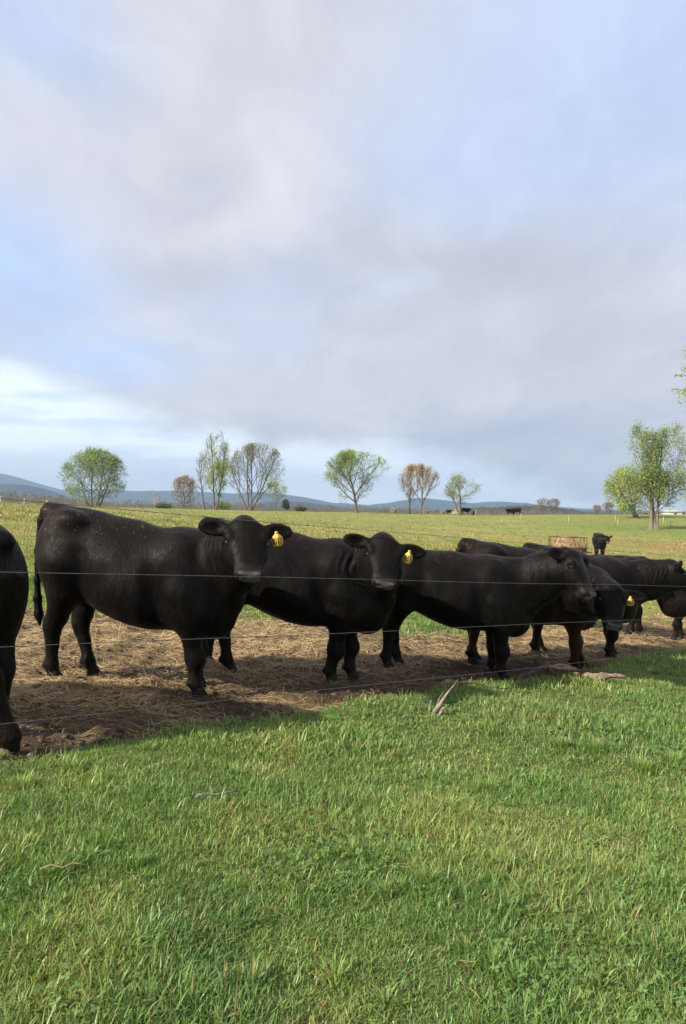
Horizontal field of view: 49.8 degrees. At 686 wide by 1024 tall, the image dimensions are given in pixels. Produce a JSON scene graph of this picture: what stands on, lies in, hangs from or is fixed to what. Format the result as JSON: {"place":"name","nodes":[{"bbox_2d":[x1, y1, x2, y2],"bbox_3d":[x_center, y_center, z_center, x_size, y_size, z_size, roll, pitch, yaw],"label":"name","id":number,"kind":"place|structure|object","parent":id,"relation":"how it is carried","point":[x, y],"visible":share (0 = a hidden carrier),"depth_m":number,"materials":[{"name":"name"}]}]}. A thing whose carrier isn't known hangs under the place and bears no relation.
{"place":"outdoors","nodes":[
{"label":"outdoors","id":0,"kind":"place"},
{"bbox_2d":[0,474,649,511],"bbox_3d":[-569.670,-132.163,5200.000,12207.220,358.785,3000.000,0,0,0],"label":"mountain","id":1,"kind":"structure","parent":0,"point":[133,497],"depth_m":4576.87,"materials":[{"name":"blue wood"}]},
{"bbox_2d":[0,484,659,513],"bbox_3d":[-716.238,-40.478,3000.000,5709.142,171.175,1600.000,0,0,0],"label":"hill","id":2,"kind":"structure","parent":0,"point":[19,489],"depth_m":2798.25,"materials":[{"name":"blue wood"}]},
{"bbox_2d":[0,503,685,1023],"bbox_3d":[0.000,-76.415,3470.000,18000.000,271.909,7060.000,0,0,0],"label":"pasture","id":3,"kind":"structure","parent":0,"point":[636,527],"depth_m":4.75,"materials":[{"name":"green plant"}]},
{"bbox_2d":[57,446,129,506],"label":"tree","id":4,"kind":"object","parent":3,"relation":"on","point":[111,461],"visible":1,"depth_m":137.56,"materials":[{"name":"green plant"}]},
{"bbox_2d":[145,493,160,507],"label":"bare tree","id":5,"kind":"object","parent":3,"relation":"on","point":[154,498],"visible":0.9,"depth_m":260.43,"materials":[{"name":"brown plant"}]},
{"bbox_2d":[155,501,173,508],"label":"bush","id":6,"kind":"object","parent":3,"relation":"on","point":[166,506],"visible":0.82,"depth_m":145.55,"materials":[{"name":"green plant"}]},
{"bbox_2d":[170,474,198,508],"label":"tree","id":7,"kind":"object","parent":3,"relation":"on","point":[179,479],"visible":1,"depth_m":141.81,"materials":[{"name":"brown plant"}]},
{"bbox_2d":[195,451,209,509],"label":"tree","id":8,"kind":"object","parent":3,"relation":"on","point":[200,478],"visible":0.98,"depth_m":135.90,"materials":[{"name":"grey plant"}]},
{"bbox_2d":[200,432,233,509],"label":"tree","id":9,"kind":"object","parent":3,"relation":"on","point":[220,468],"visible":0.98,"depth_m":135.36,"materials":[{"name":"green plant"}]},
{"bbox_2d":[212,499,236,509],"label":"bush","id":10,"kind":"object","parent":3,"relation":"on","point":[224,505],"visible":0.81,"depth_m":145.65,"materials":[{"name":"green plant"}]},
{"bbox_2d":[226,440,284,510],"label":"tree","id":11,"kind":"object","parent":3,"relation":"on","point":[251,447],"visible":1,"depth_m":133.77,"materials":[{"name":"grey plant"}]},
{"bbox_2d":[261,480,289,510],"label":"tree","id":12,"kind":"object","parent":3,"relation":"on","point":[277,492],"visible":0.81,"depth_m":150.06,"materials":[{"name":"green plant"}]},
{"bbox_2d":[281,498,289,510],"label":"cedar","id":13,"kind":"object","parent":3,"relation":"on","point":[285,503],"visible":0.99,"depth_m":189.69,"materials":[{"name":"green plant"}]},
{"bbox_2d":[293,504,309,510],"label":"bush","id":14,"kind":"object","parent":3,"relation":"on","point":[299,508],"visible":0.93,"depth_m":145.55,"materials":[{"name":"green plant"}]},
{"bbox_2d":[0,491,659,514],"bbox_3d":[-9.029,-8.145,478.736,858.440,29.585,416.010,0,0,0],"label":"woods","id":15,"kind":"object","parent":3,"relation":"on","point":[110,504],"visible":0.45,"depth_m":521.57,"materials":[{"name":"green plant"}]},
{"bbox_2d":[0,733,685,1023],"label":"foreground grass","id":16,"kind":"structure","parent":3,"relation":"on","point":[153,933],"depth_m":2.97,"materials":[{"name":"green plant"}]},
{"bbox_2d":[40,862,84,869],"bbox_3d":[-1.084,1.363,2.852,0.168,0.031,0.033,0,0,-34],"label":"straw stem","id":17,"kind":"object","parent":16,"relation":"on","point":[59,866],"visible":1,"depth_m":2.84,"materials":[{"name":"beige plant"}]},
{"bbox_2d":[196,790,238,797],"bbox_3d":[-0.633,1.421,3.735,0.235,0.034,0.039,0,0,-30],"label":"bark piece","id":18,"kind":"object","parent":16,"relation":"on","point":[206,793],"visible":0.93,"depth_m":3.71,"materials":[{"name":"grey wood"}]},
{"bbox_2d":[0,501,685,570],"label":"pasture grass","id":19,"kind":"structure","parent":3,"relation":"on","point":[36,506],"depth_m":61.41,"materials":[{"name":"green plant"}]},
{"bbox_2d":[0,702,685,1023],"bbox_3d":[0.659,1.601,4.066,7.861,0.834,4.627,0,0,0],"label":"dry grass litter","id":20,"kind":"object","parent":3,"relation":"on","point":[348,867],"visible":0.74,"depth_m":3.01,"materials":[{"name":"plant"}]},
{"bbox_2d":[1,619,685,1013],"bbox_3d":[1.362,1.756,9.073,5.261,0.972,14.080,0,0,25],"label":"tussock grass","id":21,"kind":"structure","parent":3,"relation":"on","point":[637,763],"depth_m":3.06,"materials":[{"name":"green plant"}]},
{"bbox_2d":[7,700,685,1023],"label":"clover","id":22,"kind":"object","parent":3,"relation":"on","point":[319,840],"visible":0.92,"depth_m":2.98,"materials":[{"name":"green plant"}]},
{"bbox_2d":[322,448,390,512],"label":"tree","id":23,"kind":"object","parent":3,"relation":"on","point":[345,456],"visible":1,"depth_m":130.80,"materials":[{"name":"green plant"}]},
{"bbox_2d":[391,507,397,512],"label":"bush","id":24,"kind":"object","parent":3,"relation":"on","point":[393,510],"visible":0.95,"depth_m":145.70,"materials":[{"name":"brown plant"}]},
{"bbox_2d":[397,463,421,513],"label":"tree","id":25,"kind":"object","parent":3,"relation":"on","point":[409,467],"visible":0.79,"depth_m":135.52,"materials":[{"name":"brown plant"}]},
{"bbox_2d":[405,463,442,514],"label":"tree","id":26,"kind":"object","parent":3,"relation":"on","point":[421,472],"visible":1,"depth_m":132.94,"materials":[{"name":"brown plant"}]},
{"bbox_2d":[417,681,456,715],"bbox_3d":[0.750,1.504,5.929,0.345,0.326,0.053,0,0,0],"label":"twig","id":27,"kind":"object","parent":3,"relation":"on","point":[439,705],"visible":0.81,"depth_m":5.92,"materials":[{"name":"brown wood"}]},
{"bbox_2d":[451,508,458,513],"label":"block stack","id":28,"kind":"object","parent":3,"relation":"on","point":[454,511],"visible":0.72,"depth_m":136.55,"materials":[{"name":"beige"}]},
{"bbox_2d":[442,473,483,514],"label":"tree","id":29,"kind":"object","parent":3,"relation":"on","point":[457,486],"visible":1,"depth_m":132.63,"materials":[{"name":"green plant"}]},
{"bbox_2d":[461,508,470,513],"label":"cow","id":30,"kind":"object","parent":3,"relation":"on","point":[467,510],"visible":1,"depth_m":137.76},
{"bbox_2d":[459,680,540,688],"bbox_3d":[1.472,1.624,6.896,0.782,0.078,0.212,0,0,-17],"label":"twig","id":31,"kind":"object","parent":3,"relation":"on","point":[499,688],"visible":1,"depth_m":6.88,"materials":[{"name":"brown wood"}]},
{"bbox_2d":[505,508,512,514],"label":"cow","id":32,"kind":"object","parent":3,"relation":"on","point":[508,510],"visible":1,"depth_m":137.54},
{"bbox_2d":[512,508,520,514],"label":"cow","id":33,"kind":"object","parent":3,"relation":"on","point":[515,510],"visible":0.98,"depth_m":137.75},
{"bbox_2d":[535,498,550,514],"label":"bare tree","id":34,"kind":"object","parent":3,"relation":"on","point":[541,501],"visible":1,"depth_m":329.74,"materials":[{"name":"brown plant"}]},
{"bbox_2d":[469,504,626,514],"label":"hill woods","id":35,"kind":"object","parent":3,"relation":"on","point":[533,509],"visible":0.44,"depth_m":817.99,"materials":[{"name":"grey plant"}]},
{"bbox_2d":[547,498,560,514],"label":"bare tree","id":36,"kind":"object","parent":3,"relation":"on","point":[554,502],"visible":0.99,"depth_m":329.60,"materials":[{"name":"brown plant"}]},
{"bbox_2d":[548,536,586,551],"bbox_3d":[14.436,2.035,47.522,2.426,0.996,2.426,0,0,0],"label":"hay feeder","id":37,"kind":"object","parent":3,"relation":"on","point":[580,550],"visible":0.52,"depth_m":46.60,"materials":[{"name":"metal"}]},
{"bbox_2d":[552,534,586,549],"bbox_3d":[14.373,1.950,47.513,2.382,1.046,2.272,0,0,0],"label":"hay heap","id":38,"kind":"object","parent":37,"relation":"in","point":[566,542],"visible":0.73,"depth_m":47.02,"materials":[{"name":"beige plant"}]},
{"bbox_2d":[548,663,627,680],"bbox_3d":[2.660,1.739,8.044,0.846,0.169,0.152,0,0,10],"label":"rotten log","id":39,"kind":"object","parent":3,"relation":"on","point":[601,674],"visible":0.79,"depth_m":7.99,"materials":[{"name":"brown wood"}]},
{"bbox_2d":[592,505,601,514],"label":"bare tree","id":40,"kind":"object","parent":3,"relation":"on","point":[595,507],"visible":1,"depth_m":299.58,"materials":[{"name":"brown plant"}]},
{"bbox_2d":[592,533,612,554],"bbox_3d":[15.299,1.955,43.908,0.908,1.423,2.164,0,0,4],"label":"cow","id":41,"kind":"object","parent":3,"relation":"on","point":[600,541],"visible":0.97,"depth_m":43.38},
{"bbox_2d":[603,501,614,514],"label":"bare tree","id":42,"kind":"object","parent":3,"relation":"on","point":[609,505],"visible":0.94,"depth_m":260.10,"materials":[{"name":"brown plant"}]},
{"bbox_2d":[600,464,655,517],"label":"tree","id":43,"kind":"object","parent":3,"relation":"on","point":[631,507],"visible":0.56,"depth_m":127.55,"materials":[{"name":"green plant"}]},
{"bbox_2d":[608,420,685,529],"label":"tree","id":44,"kind":"object","parent":3,"relation":"on","point":[651,477],"visible":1,"depth_m":97.98,"materials":[{"name":"green plant"}]},
{"bbox_2d":[659,510,685,513],"bbox_3d":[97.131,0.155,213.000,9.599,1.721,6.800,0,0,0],"label":"barn","id":45,"kind":"structure","parent":3,"relation":"on","point":[672,511],"depth_m":210.25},
{"bbox_2d":[666,345,685,435],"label":"tree","id":46,"kind":"object","parent":3,"relation":"on","point":[684,389],"visible":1,"depth_m":36.79,"materials":[{"name":"green plant"}]},
{"bbox_2d":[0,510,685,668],"bbox_3d":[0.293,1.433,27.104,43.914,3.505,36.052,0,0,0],"label":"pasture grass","id":47,"kind":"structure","parent":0,"point":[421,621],"depth_m":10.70,"materials":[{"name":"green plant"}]},
{"bbox_2d":[0,0,685,510],"label":"sky","id":48,"kind":"structure","parent":0,"point":[449,236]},
{"bbox_2d":[0,602,685,762],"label":"muddy ground","id":49,"kind":"structure","parent":0,"point":[55,738],"depth_m":6.76,"materials":[{"name":"brown soil"}]},
{"bbox_2d":[0,525,28,755],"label":"cow","id":50,"kind":"object","parent":49,"relation":"on","point":[14,591],"visible":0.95,"depth_m":4.26},
{"bbox_2d":[33,502,293,697],"bbox_3d":[-1.398,0.675,5.827,2.208,1.514,0.900,0,0,16],"label":"cow","id":51,"kind":"object","parent":49,"relation":"on","point":[101,546],"visible":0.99,"depth_m":5.63},
{"bbox_2d":[197,517,425,681],"bbox_3d":[-0.292,0.800,6.804,2.172,1.514,0.943,0,0,12],"label":"cow","id":52,"kind":"object","parent":49,"relation":"on","point":[349,603],"visible":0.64,"depth_m":6.58},
{"bbox_2d":[0,498,685,724],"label":"wire fence","id":53,"kind":"object","parent":49,"relation":"on","point":[293,635],"visible":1,"depth_m":4.45,"materials":[{"name":"grey metal"}]},
{"bbox_2d":[379,547,595,679],"bbox_3d":[1.421,1.025,7.716,2.313,1.387,0.792,0,0,6],"label":"cow","id":54,"kind":"object","parent":49,"relation":"on","point":[507,599],"visible":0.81,"depth_m":7.48},
{"bbox_2d":[507,663,587,680],"bbox_3d":[2.173,1.670,7.749,1.118,0.159,0.126,0,0,-26],"label":"fallen branch","id":55,"kind":"object","parent":49,"relation":"on","point":[550,668],"visible":0.92,"depth_m":7.73,"materials":[{"name":"brown wood"}]},
{"bbox_2d":[456,538,647,668],"bbox_3d":[2.362,1.070,8.530,2.112,1.549,1.105,0,0,15],"label":"cow","id":56,"kind":"object","parent":49,"relation":"on","point":[608,603],"visible":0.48,"depth_m":8.32},
{"bbox_2d":[522,542,685,656],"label":"cow","id":57,"kind":"object","parent":49,"relation":"on","point":[665,576],"visible":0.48,"depth_m":9.66},
{"bbox_2d":[591,554,647,635],"bbox_3d":[4.124,1.365,12.392,1.952,1.391,0.730,0,0,10],"label":"cow","id":58,"kind":"object","parent":49,"relation":"on","point":[632,627],"visible":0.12,"depth_m":12.19},
{"bbox_2d":[652,590,685,639],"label":"cow","id":59,"kind":"object","parent":49,"relation":"on","point":[673,604],"visible":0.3,"depth_m":12.16},
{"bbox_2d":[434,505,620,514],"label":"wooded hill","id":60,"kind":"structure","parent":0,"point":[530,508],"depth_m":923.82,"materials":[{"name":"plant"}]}
]}

